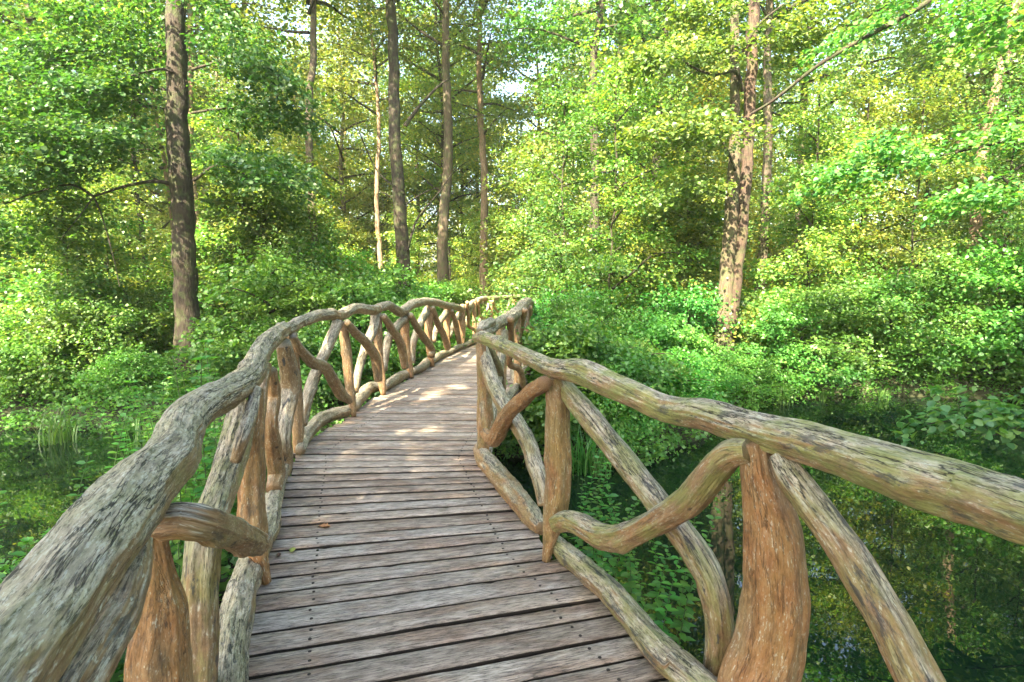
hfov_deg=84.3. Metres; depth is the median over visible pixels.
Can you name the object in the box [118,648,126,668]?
shrub
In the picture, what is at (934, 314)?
shrub
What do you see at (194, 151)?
tree
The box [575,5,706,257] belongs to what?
tree
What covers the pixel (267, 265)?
shrub
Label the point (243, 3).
tree
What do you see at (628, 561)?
nettle
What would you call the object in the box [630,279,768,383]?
shrub
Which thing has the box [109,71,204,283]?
tree
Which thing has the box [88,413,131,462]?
nettle
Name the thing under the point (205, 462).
nettle
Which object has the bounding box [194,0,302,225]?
tree
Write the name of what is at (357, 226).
sapling
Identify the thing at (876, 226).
sapling
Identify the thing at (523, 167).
sapling
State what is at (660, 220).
sapling
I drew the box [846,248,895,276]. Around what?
shrub
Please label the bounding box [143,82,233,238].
tree
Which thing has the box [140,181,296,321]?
sapling
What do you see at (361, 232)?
sapling
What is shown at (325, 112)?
tree
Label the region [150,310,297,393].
shrub
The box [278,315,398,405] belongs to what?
shrub
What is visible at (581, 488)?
nettle
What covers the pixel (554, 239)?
sapling
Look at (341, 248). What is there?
sapling
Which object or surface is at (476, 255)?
sapling
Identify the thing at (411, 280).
shrub
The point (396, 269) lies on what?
shrub
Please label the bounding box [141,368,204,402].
shrub
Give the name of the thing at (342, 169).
tree
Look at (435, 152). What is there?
tree
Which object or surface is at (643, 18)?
tree
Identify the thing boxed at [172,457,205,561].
nettle
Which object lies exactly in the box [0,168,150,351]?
sapling
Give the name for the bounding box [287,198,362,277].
sapling
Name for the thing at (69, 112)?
tree
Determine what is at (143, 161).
tree
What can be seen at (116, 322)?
shrub
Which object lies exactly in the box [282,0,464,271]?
tree
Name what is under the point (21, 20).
tree
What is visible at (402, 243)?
tree
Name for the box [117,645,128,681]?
nettle
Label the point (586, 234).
sapling
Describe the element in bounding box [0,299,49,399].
shrub
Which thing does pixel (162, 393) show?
nettle
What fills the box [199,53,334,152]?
tree
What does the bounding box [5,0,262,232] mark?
tree
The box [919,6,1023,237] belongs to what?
tree
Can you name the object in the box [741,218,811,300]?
sapling
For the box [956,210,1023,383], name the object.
shrub
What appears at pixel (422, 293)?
shrub
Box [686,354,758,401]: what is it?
shrub
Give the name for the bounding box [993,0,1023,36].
tree
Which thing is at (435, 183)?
tree
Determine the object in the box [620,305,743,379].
shrub
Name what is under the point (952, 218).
sapling
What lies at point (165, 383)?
nettle
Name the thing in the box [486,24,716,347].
sapling
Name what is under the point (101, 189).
sapling
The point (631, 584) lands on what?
nettle
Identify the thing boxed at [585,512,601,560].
nettle
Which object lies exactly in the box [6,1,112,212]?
tree
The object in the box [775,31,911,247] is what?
tree
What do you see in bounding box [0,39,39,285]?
sapling
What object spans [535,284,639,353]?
shrub
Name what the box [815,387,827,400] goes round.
grass tuft
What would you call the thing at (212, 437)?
shrub
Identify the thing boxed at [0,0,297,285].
tree
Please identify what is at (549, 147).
sapling
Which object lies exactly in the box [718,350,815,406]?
shrub
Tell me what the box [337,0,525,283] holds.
tree
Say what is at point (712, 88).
sapling
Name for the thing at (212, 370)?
nettle
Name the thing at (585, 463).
grass tuft
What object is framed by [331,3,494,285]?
tree
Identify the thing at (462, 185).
tree
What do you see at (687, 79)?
tree
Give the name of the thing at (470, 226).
sapling
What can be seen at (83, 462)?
nettle
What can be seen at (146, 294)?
shrub
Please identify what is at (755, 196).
sapling
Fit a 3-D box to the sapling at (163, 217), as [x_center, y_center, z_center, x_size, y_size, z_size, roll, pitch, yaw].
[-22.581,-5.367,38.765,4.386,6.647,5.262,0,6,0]
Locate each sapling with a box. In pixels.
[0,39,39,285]
[0,142,124,298]
[0,161,171,338]
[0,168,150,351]
[0,191,102,313]
[0,258,41,301]
[21,158,173,343]
[102,172,167,285]
[115,131,339,350]
[115,228,160,282]
[121,79,328,320]
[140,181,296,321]
[143,195,170,279]
[148,216,171,288]
[195,219,220,264]
[196,191,238,319]
[200,183,257,292]
[201,143,359,334]
[218,173,379,277]
[222,132,390,325]
[268,209,347,284]
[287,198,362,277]
[328,214,374,271]
[328,215,376,272]
[337,198,370,245]
[350,213,373,261]
[352,166,427,291]
[375,198,436,290]
[382,213,436,281]
[429,198,514,317]
[450,55,641,313]
[453,56,680,346]
[456,206,529,287]
[460,206,525,312]
[465,134,613,326]
[465,189,538,292]
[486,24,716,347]
[499,198,588,286]
[545,55,764,344]
[551,159,667,314]
[563,222,606,283]
[577,107,668,255]
[598,41,799,310]
[613,154,806,343]
[617,143,787,347]
[618,164,721,284]
[651,132,721,254]
[703,144,772,299]
[706,162,758,288]
[713,101,911,337]
[738,185,776,282]
[740,59,926,362]
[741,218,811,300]
[744,215,781,296]
[751,195,836,298]
[757,129,847,290]
[777,56,984,322]
[787,159,899,288]
[813,47,1022,339]
[826,215,896,291]
[874,59,1023,365]
[876,154,1018,308]
[915,21,1023,332]
[937,231,1008,291]
[950,68,1023,343]
[992,157,1023,250]
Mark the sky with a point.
(511, 88)
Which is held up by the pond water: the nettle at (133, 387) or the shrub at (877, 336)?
the nettle at (133, 387)
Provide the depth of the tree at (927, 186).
30.16 m
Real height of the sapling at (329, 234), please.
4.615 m
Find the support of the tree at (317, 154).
on the ground at (890, 378)
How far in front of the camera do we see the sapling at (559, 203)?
13.97 m
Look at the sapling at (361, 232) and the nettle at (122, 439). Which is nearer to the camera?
the nettle at (122, 439)
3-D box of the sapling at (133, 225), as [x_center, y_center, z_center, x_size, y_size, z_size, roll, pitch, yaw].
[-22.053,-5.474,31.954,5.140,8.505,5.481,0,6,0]
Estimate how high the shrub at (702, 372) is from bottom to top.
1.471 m
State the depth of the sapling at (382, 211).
32.91 m
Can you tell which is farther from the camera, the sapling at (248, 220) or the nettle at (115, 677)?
the sapling at (248, 220)
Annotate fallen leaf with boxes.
[319,523,329,527]
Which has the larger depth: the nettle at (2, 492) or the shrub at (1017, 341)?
the shrub at (1017, 341)
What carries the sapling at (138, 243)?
on the ground at (890, 378)
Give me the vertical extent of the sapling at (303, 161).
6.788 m
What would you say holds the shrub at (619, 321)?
on the ground at (890, 378)
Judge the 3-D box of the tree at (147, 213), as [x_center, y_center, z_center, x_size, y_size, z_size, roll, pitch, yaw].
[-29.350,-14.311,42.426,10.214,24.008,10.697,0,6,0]
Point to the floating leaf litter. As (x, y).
(698, 445)
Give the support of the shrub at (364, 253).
on the ground at (890, 378)
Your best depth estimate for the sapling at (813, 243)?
14.75 m
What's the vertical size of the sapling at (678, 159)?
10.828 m
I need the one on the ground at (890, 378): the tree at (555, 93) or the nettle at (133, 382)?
the tree at (555, 93)
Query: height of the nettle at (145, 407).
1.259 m
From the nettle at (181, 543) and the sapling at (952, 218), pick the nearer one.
the nettle at (181, 543)
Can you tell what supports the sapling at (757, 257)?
on the ground at (890, 378)
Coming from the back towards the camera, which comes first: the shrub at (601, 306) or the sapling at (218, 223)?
the sapling at (218, 223)
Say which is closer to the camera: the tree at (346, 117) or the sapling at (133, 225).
the sapling at (133, 225)
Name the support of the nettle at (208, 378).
on the ground at (890, 378)
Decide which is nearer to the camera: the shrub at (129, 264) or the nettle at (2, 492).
the nettle at (2, 492)
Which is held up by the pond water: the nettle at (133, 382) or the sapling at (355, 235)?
the nettle at (133, 382)
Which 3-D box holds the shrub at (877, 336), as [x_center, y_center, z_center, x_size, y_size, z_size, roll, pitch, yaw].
[7.939,-0.333,13.935,4.301,2.553,3.678,0,6,0]
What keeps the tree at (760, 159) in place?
on the ground at (890, 378)
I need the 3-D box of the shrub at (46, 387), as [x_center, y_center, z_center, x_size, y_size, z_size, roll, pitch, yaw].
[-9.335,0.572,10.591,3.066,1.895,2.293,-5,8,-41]
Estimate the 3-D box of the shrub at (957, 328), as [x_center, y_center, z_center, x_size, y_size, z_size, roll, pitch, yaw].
[10.397,-0.656,13.287,3.282,3.164,3.216,2,6,16]
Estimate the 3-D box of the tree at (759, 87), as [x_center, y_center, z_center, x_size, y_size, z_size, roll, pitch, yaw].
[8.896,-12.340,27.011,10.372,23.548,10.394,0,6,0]
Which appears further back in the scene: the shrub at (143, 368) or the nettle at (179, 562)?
the shrub at (143, 368)
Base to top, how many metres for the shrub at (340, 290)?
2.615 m
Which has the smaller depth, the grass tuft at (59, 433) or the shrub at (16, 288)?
the grass tuft at (59, 433)
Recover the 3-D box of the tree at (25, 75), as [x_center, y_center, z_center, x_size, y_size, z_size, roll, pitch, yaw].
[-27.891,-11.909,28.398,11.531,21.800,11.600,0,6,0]
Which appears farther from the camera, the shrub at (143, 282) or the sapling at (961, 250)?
the sapling at (961, 250)
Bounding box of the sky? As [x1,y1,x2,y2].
[3,0,1014,274]
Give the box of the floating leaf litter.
[0,399,1023,659]
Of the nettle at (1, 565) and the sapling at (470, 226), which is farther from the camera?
the sapling at (470, 226)
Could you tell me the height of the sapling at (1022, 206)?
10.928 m
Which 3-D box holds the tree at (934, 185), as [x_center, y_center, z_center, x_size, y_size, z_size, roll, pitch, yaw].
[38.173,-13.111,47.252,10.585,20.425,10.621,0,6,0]
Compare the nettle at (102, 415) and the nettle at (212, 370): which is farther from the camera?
the nettle at (102, 415)
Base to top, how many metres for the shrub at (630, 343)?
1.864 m
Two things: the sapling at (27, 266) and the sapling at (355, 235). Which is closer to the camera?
the sapling at (27, 266)
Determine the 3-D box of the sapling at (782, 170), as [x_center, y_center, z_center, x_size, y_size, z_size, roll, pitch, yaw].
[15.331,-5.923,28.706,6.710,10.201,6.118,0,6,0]
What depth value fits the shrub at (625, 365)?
8.54 m
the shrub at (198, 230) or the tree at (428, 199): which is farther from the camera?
the tree at (428, 199)
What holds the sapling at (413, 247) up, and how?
on the ground at (890, 378)
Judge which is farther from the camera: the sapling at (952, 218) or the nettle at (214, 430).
the sapling at (952, 218)
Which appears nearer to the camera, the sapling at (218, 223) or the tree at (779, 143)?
the sapling at (218, 223)
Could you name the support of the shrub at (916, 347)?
on the ground at (890, 378)
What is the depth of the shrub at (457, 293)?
19.05 m
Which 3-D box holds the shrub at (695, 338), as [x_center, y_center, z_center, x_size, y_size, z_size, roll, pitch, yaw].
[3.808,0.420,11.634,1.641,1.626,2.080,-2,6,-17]
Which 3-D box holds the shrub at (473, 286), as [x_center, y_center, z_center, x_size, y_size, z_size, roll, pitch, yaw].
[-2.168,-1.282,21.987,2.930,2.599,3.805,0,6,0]
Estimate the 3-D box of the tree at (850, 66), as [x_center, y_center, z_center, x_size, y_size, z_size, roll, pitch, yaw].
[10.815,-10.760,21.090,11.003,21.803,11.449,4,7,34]
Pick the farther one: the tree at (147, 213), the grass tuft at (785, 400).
the tree at (147, 213)
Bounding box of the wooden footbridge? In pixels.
[0,293,1023,681]
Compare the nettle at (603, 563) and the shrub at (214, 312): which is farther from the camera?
the shrub at (214, 312)
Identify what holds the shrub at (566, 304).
on the ground at (890, 378)
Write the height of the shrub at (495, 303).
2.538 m
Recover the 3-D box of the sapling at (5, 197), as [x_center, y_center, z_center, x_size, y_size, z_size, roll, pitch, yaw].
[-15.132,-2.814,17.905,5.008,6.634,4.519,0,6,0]
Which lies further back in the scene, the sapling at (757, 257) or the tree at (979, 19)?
the sapling at (757, 257)
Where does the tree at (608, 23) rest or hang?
on the ground at (890, 378)
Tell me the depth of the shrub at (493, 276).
25.36 m
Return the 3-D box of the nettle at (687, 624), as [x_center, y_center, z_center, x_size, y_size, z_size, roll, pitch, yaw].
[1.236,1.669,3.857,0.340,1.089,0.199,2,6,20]
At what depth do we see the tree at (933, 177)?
43.87 m
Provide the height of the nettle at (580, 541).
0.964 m
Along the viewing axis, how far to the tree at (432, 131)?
29.72 m
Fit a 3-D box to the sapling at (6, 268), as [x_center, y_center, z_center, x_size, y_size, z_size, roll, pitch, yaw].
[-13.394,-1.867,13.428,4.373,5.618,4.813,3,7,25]
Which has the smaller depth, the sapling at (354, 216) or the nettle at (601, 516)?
the nettle at (601, 516)
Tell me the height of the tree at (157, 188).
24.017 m
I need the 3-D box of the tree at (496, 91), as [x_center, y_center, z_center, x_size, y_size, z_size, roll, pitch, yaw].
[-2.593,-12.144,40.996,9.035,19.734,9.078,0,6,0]
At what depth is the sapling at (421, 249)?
43.48 m
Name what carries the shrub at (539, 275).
on the ground at (890, 378)
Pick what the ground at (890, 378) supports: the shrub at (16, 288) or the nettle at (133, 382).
the shrub at (16, 288)
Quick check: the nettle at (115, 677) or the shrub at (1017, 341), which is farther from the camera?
the shrub at (1017, 341)
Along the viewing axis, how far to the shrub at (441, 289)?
17.37 m
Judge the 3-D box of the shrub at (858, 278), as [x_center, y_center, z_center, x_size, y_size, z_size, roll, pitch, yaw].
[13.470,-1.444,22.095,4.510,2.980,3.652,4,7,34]
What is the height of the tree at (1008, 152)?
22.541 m
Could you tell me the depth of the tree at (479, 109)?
26.99 m
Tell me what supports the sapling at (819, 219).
on the ground at (890, 378)
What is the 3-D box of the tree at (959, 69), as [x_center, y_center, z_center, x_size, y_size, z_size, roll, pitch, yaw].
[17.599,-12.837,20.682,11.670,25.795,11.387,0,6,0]
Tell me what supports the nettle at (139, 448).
on the ground at (890, 378)
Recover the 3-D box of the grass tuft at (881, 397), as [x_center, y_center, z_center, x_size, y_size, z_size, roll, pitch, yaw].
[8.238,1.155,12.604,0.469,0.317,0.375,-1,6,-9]
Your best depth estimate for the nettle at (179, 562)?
3.41 m
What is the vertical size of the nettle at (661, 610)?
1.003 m
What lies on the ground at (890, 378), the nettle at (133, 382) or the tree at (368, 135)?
the tree at (368, 135)
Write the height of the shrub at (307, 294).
2.548 m
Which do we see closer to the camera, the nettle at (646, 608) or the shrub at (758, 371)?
the nettle at (646, 608)
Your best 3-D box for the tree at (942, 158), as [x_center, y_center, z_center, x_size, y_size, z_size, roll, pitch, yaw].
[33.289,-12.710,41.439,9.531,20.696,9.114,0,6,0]
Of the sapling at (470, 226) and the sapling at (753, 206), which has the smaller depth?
the sapling at (470, 226)
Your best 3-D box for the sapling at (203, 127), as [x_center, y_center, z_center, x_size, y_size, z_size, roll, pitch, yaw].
[-7.827,-3.384,16.572,6.166,7.867,4.395,0,6,0]
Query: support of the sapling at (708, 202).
on the ground at (890, 378)
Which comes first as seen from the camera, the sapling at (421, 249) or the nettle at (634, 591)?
the nettle at (634, 591)
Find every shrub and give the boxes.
[0,268,88,347]
[0,292,169,391]
[0,296,130,399]
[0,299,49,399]
[0,321,94,407]
[0,528,182,582]
[31,268,170,392]
[59,342,206,403]
[78,258,172,316]
[82,281,212,375]
[105,242,152,287]
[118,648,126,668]
[129,259,171,291]
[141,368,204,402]
[142,217,239,335]
[149,280,222,355]
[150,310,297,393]
[177,445,294,516]
[179,245,343,374]
[191,270,385,399]
[195,362,247,397]
[198,240,373,320]
[200,230,325,324]
[200,396,294,472]
[223,261,394,373]
[269,326,345,431]
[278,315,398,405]
[313,269,440,381]
[332,245,388,282]
[340,256,457,370]
[367,283,455,351]
[373,268,422,286]
[394,275,478,350]
[435,274,488,322]
[435,279,477,346]
[463,268,497,315]
[476,285,517,318]
[482,251,552,315]
[494,283,634,378]
[501,315,641,461]
[504,249,581,326]
[528,308,673,431]
[529,287,602,381]
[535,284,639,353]
[572,360,677,459]
[588,325,732,443]
[604,311,644,341]
[607,281,654,334]
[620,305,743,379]
[627,336,700,390]
[627,342,740,426]
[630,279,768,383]
[665,322,750,392]
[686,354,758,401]
[712,284,901,378]
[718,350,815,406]
[734,297,878,391]
[738,275,936,371]
[740,282,854,362]
[825,281,966,370]
[836,262,1015,380]
[836,271,893,285]
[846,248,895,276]
[863,280,990,377]
[878,244,1018,377]
[889,235,1023,380]
[890,380,1023,449]
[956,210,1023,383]
[958,268,1023,385]
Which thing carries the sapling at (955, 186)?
on the ground at (890, 378)
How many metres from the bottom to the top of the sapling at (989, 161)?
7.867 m
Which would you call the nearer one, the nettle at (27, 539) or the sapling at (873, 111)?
the nettle at (27, 539)
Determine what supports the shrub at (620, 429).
on the ground at (890, 378)
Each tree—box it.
[0,0,66,120]
[0,0,129,280]
[0,0,156,265]
[0,0,158,222]
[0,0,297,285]
[0,0,342,380]
[1,2,70,171]
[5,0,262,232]
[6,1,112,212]
[34,2,205,257]
[44,0,307,296]
[72,29,167,227]
[87,40,207,274]
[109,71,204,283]
[137,1,298,228]
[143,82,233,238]
[152,72,224,226]
[160,0,292,218]
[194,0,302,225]
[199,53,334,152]
[207,0,387,263]
[224,25,369,252]
[244,0,425,269]
[261,40,387,254]
[266,82,343,209]
[281,14,408,230]
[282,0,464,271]
[319,22,429,259]
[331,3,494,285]
[333,0,546,280]
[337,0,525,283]
[353,0,454,289]
[366,0,518,233]
[373,0,563,316]
[385,54,503,219]
[402,33,528,281]
[427,39,534,272]
[450,0,614,267]
[474,0,679,311]
[504,0,619,251]
[530,0,745,250]
[535,73,606,248]
[537,0,781,286]
[540,0,689,226]
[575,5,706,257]
[587,0,815,200]
[590,0,849,366]
[625,24,742,184]
[655,0,985,279]
[687,0,904,344]
[691,0,870,191]
[695,37,788,219]
[697,33,833,272]
[741,73,815,253]
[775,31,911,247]
[779,0,962,265]
[813,0,1023,354]
[823,0,1023,269]
[838,0,1023,265]
[874,0,1023,222]
[891,3,1023,251]
[893,72,1000,257]
[895,30,1017,251]
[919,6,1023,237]
[941,2,1023,132]
[950,4,1023,212]
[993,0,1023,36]
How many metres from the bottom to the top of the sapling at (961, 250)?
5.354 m
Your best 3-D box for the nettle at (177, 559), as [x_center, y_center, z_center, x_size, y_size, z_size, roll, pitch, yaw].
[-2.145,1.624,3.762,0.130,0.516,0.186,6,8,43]
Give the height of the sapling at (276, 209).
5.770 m
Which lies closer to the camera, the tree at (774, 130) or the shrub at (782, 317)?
the shrub at (782, 317)
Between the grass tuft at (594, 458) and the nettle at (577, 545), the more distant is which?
the grass tuft at (594, 458)
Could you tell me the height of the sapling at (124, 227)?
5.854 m
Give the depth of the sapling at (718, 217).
14.43 m
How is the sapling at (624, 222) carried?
on the ground at (890, 378)
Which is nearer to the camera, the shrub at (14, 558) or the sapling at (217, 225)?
the shrub at (14, 558)
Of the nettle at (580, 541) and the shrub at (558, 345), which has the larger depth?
the shrub at (558, 345)
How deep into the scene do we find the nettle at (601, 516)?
4.73 m
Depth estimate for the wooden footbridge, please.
2.48 m
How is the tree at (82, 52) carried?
on the ground at (890, 378)
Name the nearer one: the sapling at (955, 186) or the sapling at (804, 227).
the sapling at (955, 186)
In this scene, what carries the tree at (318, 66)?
on the ground at (890, 378)
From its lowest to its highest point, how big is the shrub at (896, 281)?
2.723 m
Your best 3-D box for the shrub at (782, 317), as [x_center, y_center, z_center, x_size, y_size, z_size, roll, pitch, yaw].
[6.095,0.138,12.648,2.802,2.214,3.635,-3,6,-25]
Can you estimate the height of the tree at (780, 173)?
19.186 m
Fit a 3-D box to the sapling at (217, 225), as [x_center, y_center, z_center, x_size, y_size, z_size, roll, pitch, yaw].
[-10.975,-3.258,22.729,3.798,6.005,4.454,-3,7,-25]
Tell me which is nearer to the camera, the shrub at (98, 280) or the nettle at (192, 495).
the nettle at (192, 495)
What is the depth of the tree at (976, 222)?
16.61 m
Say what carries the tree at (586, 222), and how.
on the ground at (890, 378)
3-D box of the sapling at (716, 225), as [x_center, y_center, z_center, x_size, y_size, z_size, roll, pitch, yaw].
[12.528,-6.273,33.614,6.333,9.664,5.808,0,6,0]
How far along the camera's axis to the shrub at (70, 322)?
10.91 m
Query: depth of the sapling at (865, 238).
28.50 m
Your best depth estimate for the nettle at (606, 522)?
5.08 m
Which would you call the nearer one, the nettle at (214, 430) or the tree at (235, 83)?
the nettle at (214, 430)
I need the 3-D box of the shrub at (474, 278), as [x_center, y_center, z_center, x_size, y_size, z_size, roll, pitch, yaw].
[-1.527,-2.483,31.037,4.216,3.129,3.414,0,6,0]
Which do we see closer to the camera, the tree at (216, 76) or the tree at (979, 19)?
the tree at (979, 19)
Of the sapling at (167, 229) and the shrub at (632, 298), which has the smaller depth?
the shrub at (632, 298)
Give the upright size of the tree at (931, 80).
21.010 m
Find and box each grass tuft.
[16,400,82,444]
[116,411,152,455]
[570,417,626,479]
[580,445,611,477]
[776,381,796,405]
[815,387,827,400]
[878,387,890,400]
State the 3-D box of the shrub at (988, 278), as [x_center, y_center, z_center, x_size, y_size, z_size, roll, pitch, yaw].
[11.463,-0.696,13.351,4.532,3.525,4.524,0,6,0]
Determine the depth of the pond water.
5.78 m
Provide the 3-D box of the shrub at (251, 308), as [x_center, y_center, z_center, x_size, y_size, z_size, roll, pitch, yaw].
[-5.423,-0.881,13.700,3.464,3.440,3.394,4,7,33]
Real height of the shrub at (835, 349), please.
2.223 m
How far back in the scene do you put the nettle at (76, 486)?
3.26 m
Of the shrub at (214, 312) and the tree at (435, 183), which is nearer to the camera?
the shrub at (214, 312)
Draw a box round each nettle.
[0,490,7,567]
[0,526,5,580]
[9,536,33,555]
[62,452,94,511]
[72,484,80,496]
[78,495,126,681]
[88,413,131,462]
[97,413,137,457]
[104,406,133,472]
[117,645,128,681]
[119,438,132,460]
[125,380,152,437]
[129,380,152,435]
[132,415,147,447]
[134,440,172,547]
[136,398,178,497]
[146,376,172,440]
[150,372,173,426]
[163,351,208,502]
[169,481,190,562]
[169,484,185,583]
[171,345,207,502]
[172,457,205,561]
[172,550,183,584]
[173,368,221,502]
[181,369,214,497]
[188,355,216,495]
[198,339,222,451]
[201,438,214,485]
[213,433,230,590]
[569,451,603,550]
[574,487,598,553]
[575,478,585,543]
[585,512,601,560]
[586,461,610,565]
[587,465,603,558]
[588,503,621,558]
[595,549,611,569]
[600,451,620,575]
[600,562,617,581]
[605,494,642,608]
[608,496,639,585]
[609,521,641,588]
[621,508,644,601]
[630,551,654,619]
[644,539,667,615]
[647,539,673,631]
[654,554,684,636]
[665,510,703,635]
[668,507,721,650]
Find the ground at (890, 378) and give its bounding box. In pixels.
[0,280,1023,681]
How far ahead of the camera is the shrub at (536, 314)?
11.47 m
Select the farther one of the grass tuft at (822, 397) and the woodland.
the woodland
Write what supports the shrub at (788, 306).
on the ground at (890, 378)
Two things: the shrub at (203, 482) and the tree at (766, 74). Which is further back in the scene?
the tree at (766, 74)
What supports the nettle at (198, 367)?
on the ground at (890, 378)
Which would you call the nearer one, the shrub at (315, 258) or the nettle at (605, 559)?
the nettle at (605, 559)
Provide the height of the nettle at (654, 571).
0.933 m
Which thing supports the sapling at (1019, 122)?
on the ground at (890, 378)
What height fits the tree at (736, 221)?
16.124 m
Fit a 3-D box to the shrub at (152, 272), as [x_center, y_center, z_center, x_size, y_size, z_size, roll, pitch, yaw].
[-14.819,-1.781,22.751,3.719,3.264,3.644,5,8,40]
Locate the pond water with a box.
[0,396,1023,681]
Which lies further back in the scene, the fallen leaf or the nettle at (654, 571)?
the nettle at (654, 571)
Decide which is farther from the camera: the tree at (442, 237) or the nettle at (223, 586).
the tree at (442, 237)
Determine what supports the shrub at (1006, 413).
on the ground at (890, 378)
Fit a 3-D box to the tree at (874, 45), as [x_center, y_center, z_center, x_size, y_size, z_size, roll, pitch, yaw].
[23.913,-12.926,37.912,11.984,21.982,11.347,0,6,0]
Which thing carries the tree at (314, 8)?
on the ground at (890, 378)
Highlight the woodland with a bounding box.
[12,79,1019,297]
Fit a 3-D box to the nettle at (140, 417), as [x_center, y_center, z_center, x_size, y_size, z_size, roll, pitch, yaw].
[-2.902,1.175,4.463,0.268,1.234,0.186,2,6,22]
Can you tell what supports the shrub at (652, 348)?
on the ground at (890, 378)
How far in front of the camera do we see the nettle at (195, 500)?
4.90 m
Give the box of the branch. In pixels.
[750,0,1023,227]
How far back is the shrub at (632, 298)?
15.95 m
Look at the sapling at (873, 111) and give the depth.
16.03 m
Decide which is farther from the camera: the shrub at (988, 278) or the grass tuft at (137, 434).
the shrub at (988, 278)
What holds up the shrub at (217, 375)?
on the ground at (890, 378)
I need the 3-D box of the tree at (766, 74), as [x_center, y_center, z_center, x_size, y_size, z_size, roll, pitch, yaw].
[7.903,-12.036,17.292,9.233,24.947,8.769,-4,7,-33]
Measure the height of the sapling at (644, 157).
8.304 m
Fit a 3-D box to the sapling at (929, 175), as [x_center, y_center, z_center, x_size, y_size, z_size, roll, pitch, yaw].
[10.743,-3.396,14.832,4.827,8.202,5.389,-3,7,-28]
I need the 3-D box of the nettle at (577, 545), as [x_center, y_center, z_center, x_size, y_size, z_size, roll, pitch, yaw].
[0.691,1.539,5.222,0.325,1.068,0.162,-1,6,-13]
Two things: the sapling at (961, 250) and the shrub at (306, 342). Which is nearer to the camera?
the shrub at (306, 342)
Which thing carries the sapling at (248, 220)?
on the ground at (890, 378)
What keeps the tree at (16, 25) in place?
on the ground at (890, 378)
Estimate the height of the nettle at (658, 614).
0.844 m
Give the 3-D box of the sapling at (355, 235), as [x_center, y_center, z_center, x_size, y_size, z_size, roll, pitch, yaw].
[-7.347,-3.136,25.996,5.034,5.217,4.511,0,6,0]
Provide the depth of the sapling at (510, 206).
30.77 m
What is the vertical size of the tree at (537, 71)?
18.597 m
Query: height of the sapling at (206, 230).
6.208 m
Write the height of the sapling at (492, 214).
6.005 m
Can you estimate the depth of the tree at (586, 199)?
47.97 m
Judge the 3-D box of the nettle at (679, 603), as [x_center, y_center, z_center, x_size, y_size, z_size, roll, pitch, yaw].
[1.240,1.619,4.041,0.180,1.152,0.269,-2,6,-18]
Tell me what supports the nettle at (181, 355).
on the ground at (890, 378)
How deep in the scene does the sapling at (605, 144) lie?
25.15 m
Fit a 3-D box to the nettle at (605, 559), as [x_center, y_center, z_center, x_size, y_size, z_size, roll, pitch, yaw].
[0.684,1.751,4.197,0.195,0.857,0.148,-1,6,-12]
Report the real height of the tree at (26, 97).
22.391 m

